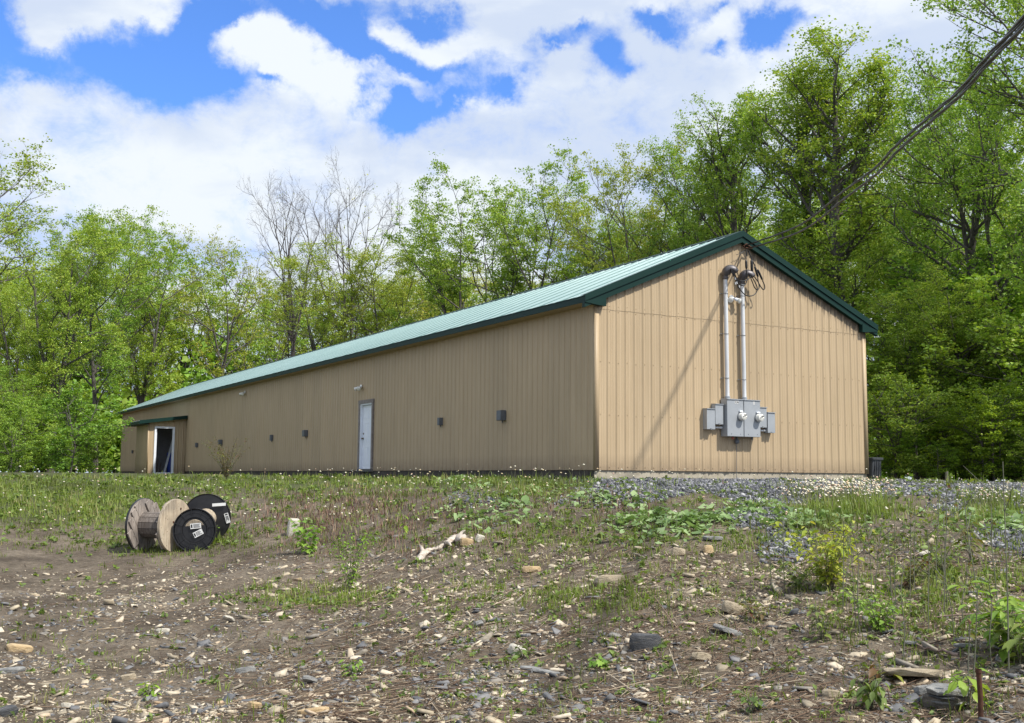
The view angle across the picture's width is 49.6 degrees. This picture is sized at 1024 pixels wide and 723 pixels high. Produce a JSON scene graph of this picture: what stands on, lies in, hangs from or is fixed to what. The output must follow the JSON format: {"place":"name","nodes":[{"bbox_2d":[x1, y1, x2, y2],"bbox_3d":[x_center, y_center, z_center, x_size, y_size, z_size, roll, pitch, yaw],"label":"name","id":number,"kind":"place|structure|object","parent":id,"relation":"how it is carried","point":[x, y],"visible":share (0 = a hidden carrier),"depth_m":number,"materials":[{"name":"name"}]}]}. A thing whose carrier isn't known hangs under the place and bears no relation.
{"place":"outdoors","nodes":[
{"label":"outdoors","id":0,"kind":"place"},
{"bbox_2d":[0,472,1023,722],"bbox_3d":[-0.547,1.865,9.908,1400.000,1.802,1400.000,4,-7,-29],"label":"ground","id":1,"kind":"structure","parent":0,"point":[24,560],"depth_m":9.83,"materials":[{"name":"brown soil"}]},
{"bbox_2d":[0,418,43,471],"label":"sapling","id":2,"kind":"object","parent":1,"relation":"on","point":[12,454],"visible":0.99,"depth_m":40.05,"materials":[{"name":"green plant"}]},
{"bbox_2d":[0,364,43,470],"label":"broadleaf tree","id":3,"kind":"object","parent":1,"relation":"on","point":[9,399],"visible":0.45,"depth_m":53.38,"materials":[{"name":"green plant"}]},
{"bbox_2d":[0,391,56,470],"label":"sapling","id":4,"kind":"object","parent":1,"relation":"on","point":[29,402],"visible":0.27,"depth_m":52.28,"materials":[{"name":"green plant"}]},
{"bbox_2d":[0,396,59,471],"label":"sapling","id":5,"kind":"object","parent":1,"relation":"on","point":[27,458],"visible":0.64,"depth_m":45.36,"materials":[{"name":"green plant"}]},
{"bbox_2d":[2,408,63,471],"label":"sapling","id":6,"kind":"object","parent":1,"relation":"on","point":[41,464],"visible":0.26,"depth_m":52.16,"materials":[{"name":"green plant"}]},
{"bbox_2d":[0,133,69,324],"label":"broadleaf tree","id":7,"kind":"object","parent":1,"relation":"on","point":[5,269],"visible":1,"depth_m":47.12,"materials":[{"name":"green plant"}]},
{"bbox_2d":[0,268,76,471],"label":"broadleaf tree","id":8,"kind":"object","parent":1,"relation":"on","point":[17,322],"visible":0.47,"depth_m":77.46,"materials":[{"name":"green plant"}]},
{"bbox_2d":[0,264,94,410],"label":"broadleaf tree","id":9,"kind":"object","parent":1,"relation":"on","point":[29,313],"visible":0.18,"depth_m":88.56,"materials":[{"name":"green plant"}]},
{"bbox_2d":[29,421,78,472],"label":"sapling","id":10,"kind":"object","parent":1,"relation":"on","point":[45,460],"visible":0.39,"depth_m":48.97,"materials":[{"name":"green plant"}]},
{"bbox_2d":[21,399,105,470],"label":"sapling","id":11,"kind":"object","parent":1,"relation":"on","point":[36,414],"visible":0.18,"depth_m":52.12,"materials":[{"name":"green plant"}]},
{"bbox_2d":[1,252,147,471],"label":"broadleaf tree","id":12,"kind":"object","parent":1,"relation":"on","point":[12,281],"visible":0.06,"depth_m":100.43,"materials":[{"name":"green plant"}]},
{"bbox_2d":[0,198,163,471],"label":"broadleaf tree","id":13,"kind":"object","parent":1,"relation":"on","point":[43,334],"visible":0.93,"depth_m":57.35,"materials":[{"name":"green plant"}]},
{"bbox_2d":[38,381,133,472],"bbox_3d":[-15.236,2.410,39.208,3.482,3.478,2.658,-2,-6,22],"label":"sapling","id":14,"kind":"object","parent":1,"relation":"on","point":[83,435],"visible":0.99,"depth_m":39.20,"materials":[{"name":"green plant"}]},
{"bbox_2d":[69,427,117,472],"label":"sapling","id":15,"kind":"object","parent":1,"relation":"on","point":[98,454],"visible":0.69,"depth_m":40.92,"materials":[{"name":"green plant"}]},
{"bbox_2d":[28,204,188,472],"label":"broadleaf tree","id":16,"kind":"object","parent":1,"relation":"on","point":[113,315],"visible":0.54,"depth_m":65.77,"materials":[{"name":"green plant"}]},
{"bbox_2d":[60,299,170,426],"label":"broadleaf tree","id":17,"kind":"object","parent":1,"relation":"on","point":[104,350],"visible":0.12,"depth_m":96.84,"materials":[{"name":"green plant"}]},
{"bbox_2d":[87,269,203,404],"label":"broadleaf tree","id":18,"kind":"object","parent":1,"relation":"on","point":[186,323],"visible":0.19,"depth_m":99.34,"materials":[{"name":"green plant"}]},
{"bbox_2d":[125,498,188,551],"bbox_3d":[-5.152,2.390,16.167,0.602,0.782,0.782,-2,-6,19],"label":"cable reel","id":19,"kind":"object","parent":1,"relation":"on","point":[148,522],"visible":0.8,"depth_m":16.02,"materials":[{"name":"grey wood"}]},
{"bbox_2d":[69,204,245,403],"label":"broadleaf tree","id":20,"kind":"object","parent":1,"relation":"on","point":[154,354],"visible":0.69,"depth_m":72.89,"materials":[{"name":"green plant"}]},
{"bbox_2d":[134,248,251,389],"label":"broadleaf tree","id":21,"kind":"object","parent":1,"relation":"on","point":[191,260],"visible":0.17,"depth_m":103.94,"materials":[{"name":"green plant"}]},
{"bbox_2d":[172,494,230,550],"bbox_3d":[-4.574,2.361,16.268,0.730,0.824,0.706,0,-6,0],"label":"cable reel","id":22,"kind":"object","parent":1,"relation":"on","point":[199,520],"visible":0.98,"depth_m":15.95,"materials":[{"name":"black plastic"}]},
{"bbox_2d":[153,284,287,385],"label":"broadleaf tree","id":23,"kind":"object","parent":1,"relation":"on","point":[211,335],"visible":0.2,"depth_m":102.08,"materials":[{"name":"green plant"}]},
{"bbox_2d":[168,223,277,377],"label":"broadleaf tree","id":24,"kind":"object","parent":1,"relation":"on","point":[216,374],"visible":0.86,"depth_m":83.67,"materials":[{"name":"green plant"}]},
{"bbox_2d":[200,436,249,479],"bbox_3d":[-6.883,2.308,26.469,1.168,1.074,0.972,4,-7,-29],"label":"shrub","id":25,"kind":"object","parent":1,"relation":"on","point":[226,473],"visible":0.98,"depth_m":26.46,"materials":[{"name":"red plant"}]},
{"bbox_2d":[205,278,309,372],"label":"broadleaf tree","id":26,"kind":"object","parent":1,"relation":"on","point":[246,288],"visible":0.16,"depth_m":101.12,"materials":[{"name":"green plant"}]},
{"bbox_2d":[209,273,342,370],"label":"broadleaf tree","id":27,"kind":"object","parent":1,"relation":"on","point":[282,345],"visible":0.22,"depth_m":98.67,"materials":[{"name":"green plant"}]},
{"bbox_2d":[221,300,333,368],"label":"broadleaf tree","id":28,"kind":"object","parent":1,"relation":"on","point":[254,356],"visible":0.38,"depth_m":91.82,"materials":[{"name":"green plant"}]},
{"bbox_2d":[238,171,342,356],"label":"broadleaf tree","id":29,"kind":"object","parent":1,"relation":"on","point":[292,335],"visible":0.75,"depth_m":76.15,"materials":[{"name":"brown plant"}]},
{"bbox_2d":[288,518,324,553],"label":"maple seedling","id":30,"kind":"object","parent":1,"relation":"on","point":[312,537],"visible":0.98,"depth_m":14.68,"materials":[{"name":"green plant"}]},
{"bbox_2d":[247,233,411,353],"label":"broadleaf tree","id":31,"kind":"object","parent":1,"relation":"on","point":[293,264],"visible":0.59,"depth_m":69.36,"materials":[{"name":"green plant"}]},
{"bbox_2d":[264,149,413,340],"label":"broadleaf tree","id":32,"kind":"object","parent":1,"relation":"on","point":[349,243],"visible":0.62,"depth_m":73.78,"materials":[{"name":"brown plant"}]},
{"bbox_2d":[323,530,377,590],"bbox_3d":[-1.640,2.053,11.406,0.593,0.640,0.381,4,-7,-29],"label":"weed clump","id":33,"kind":"object","parent":1,"relation":"on","point":[354,568],"visible":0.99,"depth_m":11.39,"materials":[{"name":"green plant"}]},
{"bbox_2d":[290,235,465,339],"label":"broadleaf tree","id":34,"kind":"object","parent":1,"relation":"on","point":[385,315],"visible":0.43,"depth_m":69.43,"materials":[{"name":"green plant"}]},
{"bbox_2d":[385,253,497,321],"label":"broadleaf tree","id":35,"kind":"object","parent":1,"relation":"on","point":[470,275],"visible":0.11,"depth_m":83.96,"materials":[{"name":"green plant"}]},
{"bbox_2d":[375,151,536,330],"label":"broadleaf tree","id":36,"kind":"object","parent":1,"relation":"on","point":[453,292],"visible":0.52,"depth_m":63.79,"materials":[{"name":"green plant"}]},
{"bbox_2d":[219,477,723,563],"bbox_3d":[-2.309,2.293,17.123,12.534,1.109,6.643,-4,-8,38],"label":"red sorrel","id":37,"kind":"object","parent":1,"relation":"on","point":[328,515],"visible":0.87,"depth_m":15.94,"materials":[{"name":"plant"}]},
{"bbox_2d":[117,231,877,478],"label":"pole barn","id":38,"kind":"structure","parent":1,"relation":"on","point":[608,372],"depth_m":26.02,"materials":[{"name":"beige metal"}]},
{"bbox_2d":[357,399,374,471],"bbox_3d":[-4.406,2.250,33.640,0.170,2.180,1.160,4,-7,-29],"label":"door","id":39,"kind":"structure","parent":38,"relation":"in","point":[365,408],"depth_m":33.78,"materials":[{"name":"white paint"}]},
{"bbox_2d":[720,265,738,398],"bbox_3d":[4.857,-0.669,24.687,0.417,3.019,0.237,1,-6,-3],"label":"service mast","id":40,"kind":"object","parent":38,"relation":"attached to","point":[726,272],"visible":1,"depth_m":24.71,"materials":[{"name":"metal"}]},
{"bbox_2d":[721,398,746,438],"bbox_3d":[4.925,1.266,24.493,0.486,0.902,0.357,4,-7,-29],"label":"meter cabinet","id":41,"kind":"object","parent":38,"relation":"attached to","point":[734,416],"visible":1,"depth_m":24.45,"materials":[{"name":"grey metal"}]},
{"bbox_2d":[737,269,754,398],"bbox_3d":[5.283,-0.610,24.924,0.417,2.959,0.237,1,-6,-3],"label":"service mast","id":42,"kind":"object","parent":38,"relation":"attached to","point":[742,275],"visible":0.98,"depth_m":24.93,"materials":[{"name":"metal"}]},
{"bbox_2d":[730,243,764,296],"bbox_3d":[5.247,-2.074,25.067,1.026,1.250,0.343,4,-7,-29],"label":"drip loop wiring","id":43,"kind":"object","parent":38,"relation":"attached to","point":[757,272],"visible":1,"depth_m":24.99,"materials":[{"name":"rubber"}]},
{"bbox_2d":[745,14,1023,245],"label":"service cable","id":44,"kind":"object","parent":43,"relation":"attached to","point":[1013,28],"visible":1,"depth_m":11.34,"materials":[{"name":"rubber"}]},
{"bbox_2d":[747,21,1023,249],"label":"service cable","id":45,"kind":"object","parent":43,"relation":"attached to","point":[1011,39],"visible":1,"depth_m":11.41,"materials":[{"name":"rubber"}]},
{"bbox_2d":[743,399,763,438],"bbox_3d":[5.354,1.290,24.736,0.499,0.892,0.357,4,-7,-29],"label":"meter cabinet","id":46,"kind":"object","parent":38,"relation":"attached to","point":[755,417],"visible":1,"depth_m":24.69,"materials":[{"name":"grey metal"}]},
{"bbox_2d":[411,137,594,309],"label":"broadleaf tree","id":47,"kind":"object","parent":1,"relation":"on","point":[513,274],"visible":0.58,"depth_m":59.46,"materials":[{"name":"green plant"}]},
{"bbox_2d":[0,323,1010,479],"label":"wood","id":48,"kind":"object","parent":1,"relation":"on","point":[112,453],"visible":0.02,"depth_m":94.25,"materials":[{"name":"green plant"}]},
{"bbox_2d":[0,492,1023,722],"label":"shale chips","id":49,"kind":"object","parent":1,"relation":"on","point":[195,709],"visible":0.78,"depth_m":8.06,"materials":[{"name":"grey stone"}]},
{"bbox_2d":[0,467,1023,722],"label":"grass","id":50,"kind":"structure","parent":1,"relation":"on","point":[878,503],"depth_m":12.09,"materials":[{"name":"green plant"}]},
{"bbox_2d":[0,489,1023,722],"bbox_3d":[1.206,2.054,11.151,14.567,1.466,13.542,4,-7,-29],"label":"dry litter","id":51,"kind":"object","parent":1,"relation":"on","point":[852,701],"visible":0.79,"depth_m":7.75,"materials":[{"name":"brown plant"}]},
{"bbox_2d":[0,472,1023,722],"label":"weeds","id":52,"kind":"object","parent":1,"relation":"on","point":[540,530],"visible":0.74,"depth_m":10.62,"materials":[{"name":"green plant"}]},
{"bbox_2d":[2,464,1023,539],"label":"flower heads","id":53,"kind":"object","parent":1,"relation":"on","point":[826,486],"visible":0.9,"depth_m":16.01,"materials":[{"name":"white plant"}]},
{"bbox_2d":[525,190,669,286],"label":"broadleaf tree","id":54,"kind":"object","parent":1,"relation":"on","point":[610,259],"visible":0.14,"depth_m":59.52,"materials":[{"name":"green plant"}]},
{"bbox_2d":[520,221,690,287],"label":"broadleaf tree","id":55,"kind":"object","parent":1,"relation":"on","point":[560,266],"visible":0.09,"depth_m":58.77,"materials":[{"name":"green plant"}]},
{"bbox_2d":[550,203,668,282],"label":"broadleaf tree","id":56,"kind":"object","parent":1,"relation":"on","point":[602,237],"visible":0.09,"depth_m":60.30,"materials":[{"name":"green plant"}]},
{"bbox_2d":[538,136,713,272],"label":"broadleaf tree","id":57,"kind":"object","parent":1,"relation":"on","point":[607,186],"visible":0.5,"depth_m":52.24,"materials":[{"name":"green plant"}]},
{"bbox_2d":[629,633,660,651],"bbox_3d":[0.948,2.000,7.888,0.228,0.128,0.149,3,-6,6],"label":"rock","id":58,"kind":"object","parent":1,"relation":"on","point":[640,641],"visible":0.9,"depth_m":7.83,"materials":[{"name":"stone"}]},
{"bbox_2d":[619,119,763,260],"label":"broadleaf tree","id":59,"kind":"object","parent":1,"relation":"on","point":[678,243],"visible":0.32,"depth_m":50.16,"materials":[{"name":"green plant"}]},
{"bbox_2d":[426,474,1023,546],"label":"coltsfoot","id":60,"kind":"object","parent":1,"relation":"on","point":[685,515],"visible":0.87,"depth_m":12.39,"materials":[{"name":"green plant"}]},
{"bbox_2d":[667,84,793,250],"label":"broadleaf tree","id":61,"kind":"object","parent":1,"relation":"on","point":[731,192],"visible":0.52,"depth_m":46.93,"materials":[{"name":"green plant"}]},
{"bbox_2d":[442,477,1023,567],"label":"gravel","id":62,"kind":"structure","parent":1,"relation":"on","point":[680,484],"depth_m":16.09,"materials":[{"name":"grey gravel"}]},
{"bbox_2d":[749,558,824,590],"bbox_3d":[2.252,1.741,9.045,0.574,0.286,0.596,1,-6,-7],"label":"leafy bush","id":63,"kind":"object","parent":1,"relation":"on","point":[799,580],"visible":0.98,"depth_m":8.95,"materials":[{"name":"green plant"}]},
{"bbox_2d":[726,54,885,302],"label":"broadleaf tree","id":64,"kind":"object","parent":1,"relation":"on","point":[752,120],"visible":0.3,"depth_m":43.17,"materials":[{"name":"green plant"}]},
{"bbox_2d":[806,604,840,640],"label":"leafy bush","id":65,"kind":"object","parent":1,"relation":"on","point":[817,614],"visible":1,"depth_m":7.69,"materials":[{"name":"green plant"}]},
{"bbox_2d":[770,518,879,589],"bbox_3d":[2.529,1.554,8.950,0.839,0.608,0.812,4,-7,-29],"label":"leafy bush","id":66,"kind":"object","parent":1,"relation":"on","point":[835,554],"visible":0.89,"depth_m":8.86,"materials":[{"name":"green plant"}]},
{"bbox_2d":[734,15,921,473],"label":"broadleaf tree","id":67,"kind":"object","parent":1,"relation":"on","point":[860,119],"visible":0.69,"depth_m":40.16,"materials":[{"name":"green plant"}]},
{"bbox_2d":[721,185,981,349],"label":"broadleaf tree","id":68,"kind":"object","parent":1,"relation":"on","point":[762,241],"visible":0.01,"depth_m":56.96,"materials":[{"name":"green plant"}]},
{"bbox_2d":[770,204,946,361],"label":"broadleaf tree","id":69,"kind":"object","parent":1,"relation":"on","point":[872,262],"visible":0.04,"depth_m":49.67,"materials":[{"name":"green plant"}]},
{"bbox_2d":[847,677,891,710],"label":"seedling","id":70,"kind":"object","parent":1,"relation":"on","point":[873,689],"visible":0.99,"depth_m":6.22,"materials":[{"name":"green plant"}]},
{"bbox_2d":[837,587,917,631],"bbox_3d":[2.553,1.748,7.734,0.539,0.316,0.407,-1,-6,11],"label":"leafy bush","id":71,"kind":"object","parent":1,"relation":"on","point":[879,626],"visible":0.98,"depth_m":7.72,"materials":[{"name":"green plant"}]},
{"bbox_2d":[878,422,936,478],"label":"sapling","id":72,"kind":"object","parent":1,"relation":"on","point":[903,444],"visible":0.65,"depth_m":30.64,"materials":[{"name":"green plant"}]},
{"bbox_2d":[798,123,1023,477],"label":"broadleaf tree","id":73,"kind":"object","parent":1,"relation":"on","point":[1017,165],"visible":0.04,"depth_m":63.20,"materials":[{"name":"green plant"}]},
{"bbox_2d":[848,295,975,478],"bbox_3d":[11.956,0.899,36.998,8.613,6.572,6.202,2,-6,-16],"label":"broadleaf tree","id":74,"kind":"object","parent":1,"relation":"on","point":[882,360],"visible":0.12,"depth_m":36.01,"materials":[{"name":"green plant"}]},
{"bbox_2d":[882,668,943,676],"bbox_3d":[2.454,1.901,6.768,0.380,0.048,0.270,4,-15,-5],"label":"rock","id":75,"kind":"object","parent":1,"relation":"on","point":[915,672],"visible":0.98,"depth_m":6.67,"materials":[{"name":"beige stone"}]},
{"bbox_2d":[867,362,966,477],"bbox_3d":[10.649,1.700,30.486,2.565,3.370,3.562,5,-7,-34],"label":"sapling","id":76,"kind":"object","parent":1,"relation":"on","point":[911,462],"visible":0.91,"depth_m":30.31,"materials":[{"name":"green plant"}]},
{"bbox_2d":[867,375,973,478],"bbox_3d":[11.891,2.004,32.734,3.273,3.255,3.122,-1,-6,15],"label":"sapling","id":77,"kind":"object","parent":1,"relation":"on","point":[930,437],"visible":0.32,"depth_m":32.71,"materials":[{"name":"green plant"}]},
{"bbox_2d":[824,54,1023,478],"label":"broadleaf tree","id":78,"kind":"object","parent":1,"relation":"on","point":[973,234],"visible":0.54,"depth_m":37.29,"materials":[{"name":"green plant"}]},
{"bbox_2d":[841,64,1023,479],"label":"broadleaf tree","id":79,"kind":"object","parent":1,"relation":"on","point":[888,278],"visible":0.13,"depth_m":42.77,"materials":[{"name":"green plant"}]},
{"bbox_2d":[867,325,1008,479],"bbox_3d":[13.650,1.426,35.375,4.318,5.110,5.998,-1,-6,18],"label":"broadleaf tree","id":80,"kind":"object","parent":1,"relation":"on","point":[933,372],"visible":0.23,"depth_m":34.20,"materials":[{"name":"green plant"}]},
{"bbox_2d":[919,440,962,478],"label":"sapling","id":81,"kind":"object","parent":1,"relation":"on","point":[936,472],"visible":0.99,"depth_m":29.82,"materials":[{"name":"green plant"}]},
{"bbox_2d":[863,261,1023,479],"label":"broadleaf tree","id":82,"kind":"object","parent":1,"relation":"on","point":[919,295],"visible":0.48,"depth_m":34.53,"materials":[{"name":"green plant"}]},
{"bbox_2d":[865,299,1023,479],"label":"broadleaf tree","id":83,"kind":"object","parent":1,"relation":"on","point":[900,353],"visible":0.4,"depth_m":34.64,"materials":[{"name":"green plant"}]},
{"bbox_2d":[868,238,1023,461],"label":"broadleaf tree","id":84,"kind":"object","parent":1,"relation":"on","point":[1017,300],"visible":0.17,"depth_m":36.66,"materials":[{"name":"green plant"}]},
{"bbox_2d":[921,683,971,710],"bbox_3d":[2.467,1.924,6.274,0.283,0.237,0.203,0,-5,3],"label":"rock","id":85,"kind":"object","parent":1,"relation":"on","point":[934,697],"visible":0.79,"depth_m":6.22,"materials":[{"name":"stone"}]},
{"bbox_2d":[918,543,974,574],"bbox_3d":[3.616,1.642,9.170,0.559,0.297,0.422,4,-7,-29],"label":"seedling","id":86,"kind":"object","parent":1,"relation":"on","point":[933,558],"visible":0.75,"depth_m":9.17,"materials":[{"name":"green plant"}]},
{"bbox_2d":[874,40,1023,479],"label":"broadleaf tree","id":87,"kind":"object","parent":1,"relation":"on","point":[988,206],"visible":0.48,"depth_m":36.42,"materials":[{"name":"green plant"}]},
{"bbox_2d":[908,361,989,479],"bbox_3d":[13.571,1.892,34.631,2.840,3.946,3.944,-3,-7,32],"label":"sapling","id":88,"kind":"object","parent":1,"relation":"on","point":[946,383],"visible":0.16,"depth_m":34.13,"materials":[{"name":"green plant"}]},
{"bbox_2d":[919,406,982,479],"bbox_3d":[12.969,2.446,32.660,2.242,2.312,2.351,-2,-7,26],"label":"sapling","id":89,"kind":"object","parent":1,"relation":"on","point":[953,437],"visible":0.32,"depth_m":32.37,"materials":[{"name":"green plant"}]},
{"bbox_2d":[885,0,1023,307],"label":"broadleaf tree","id":90,"kind":"object","parent":1,"relation":"on","point":[1016,5],"visible":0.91,"depth_m":30.70,"materials":[{"name":"green plant"}]},
{"bbox_2d":[898,190,1023,379],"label":"broadleaf tree","id":91,"kind":"object","parent":1,"relation":"on","point":[990,226],"visible":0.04,"depth_m":57.53,"materials":[{"name":"green plant"}]},
{"bbox_2d":[939,668,989,711],"bbox_3d":[2.533,1.839,6.188,0.277,0.271,0.395,-3,-7,28],"label":"seedling","id":92,"kind":"object","parent":1,"relation":"on","point":[963,687],"visible":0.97,"depth_m":6.16,"materials":[{"name":"green plant"}]},
{"bbox_2d":[947,520,984,561],"bbox_3d":[3.928,1.560,9.577,0.282,0.374,0.267,-2,-7,25],"label":"seedling","id":93,"kind":"object","parent":1,"relation":"on","point":[977,544],"visible":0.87,"depth_m":9.58,"materials":[{"name":"green plant"}]},
{"bbox_2d":[926,397,1014,480],"bbox_3d":[12.706,2.169,30.323,2.515,2.439,2.399,1,-6,-9],"label":"sapling","id":94,"kind":"object","parent":1,"relation":"on","point":[977,439],"visible":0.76,"depth_m":30.12,"materials":[{"name":"green plant"}]},
{"bbox_2d":[920,285,1023,468],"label":"broadleaf tree","id":95,"kind":"object","parent":1,"relation":"on","point":[1013,340],"visible":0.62,"depth_m":32.67,"materials":[{"name":"green plant"}]},
{"bbox_2d":[947,580,1023,661],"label":"leafy bush","id":96,"kind":"object","parent":1,"relation":"on","point":[1015,607],"visible":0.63,"depth_m":6.93,"materials":[{"name":"green plant"}]},
{"bbox_2d":[951,370,1023,480],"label":"sapling","id":97,"kind":"object","parent":1,"relation":"on","point":[994,434],"visible":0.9,"depth_m":29.45,"materials":[{"name":"green plant"}]},
{"bbox_2d":[962,311,1023,418],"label":"broadleaf tree","id":98,"kind":"object","parent":1,"relation":"on","point":[969,335],"visible":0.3,"depth_m":33.51,"materials":[{"name":"green plant"}]},
{"bbox_2d":[967,461,1023,672],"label":"bare sapling","id":99,"kind":"object","parent":1,"relation":"on","point":[971,480],"visible":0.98,"depth_m":6.58,"materials":[{"name":"brown plant"}]},
{"bbox_2d":[968,417,1023,480],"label":"sapling","id":100,"kind":"object","parent":1,"relation":"on","point":[1012,444],"visible":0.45,"depth_m":30.04,"materials":[{"name":"green plant"}]},
{"bbox_2d":[985,615,1023,667],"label":"leafy bush","id":101,"kind":"object","parent":1,"relation":"on","point":[1010,644],"visible":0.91,"depth_m":6.65,"materials":[{"name":"green plant"}]},
{"bbox_2d":[998,420,1023,478],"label":"sapling","id":102,"kind":"object","parent":1,"relation":"on","point":[1016,431],"visible":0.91,"depth_m":29.32,"materials":[{"name":"green plant"}]},
{"bbox_2d":[0,0,1023,480],"label":"sky","id":103,"kind":"structure","parent":0,"point":[170,105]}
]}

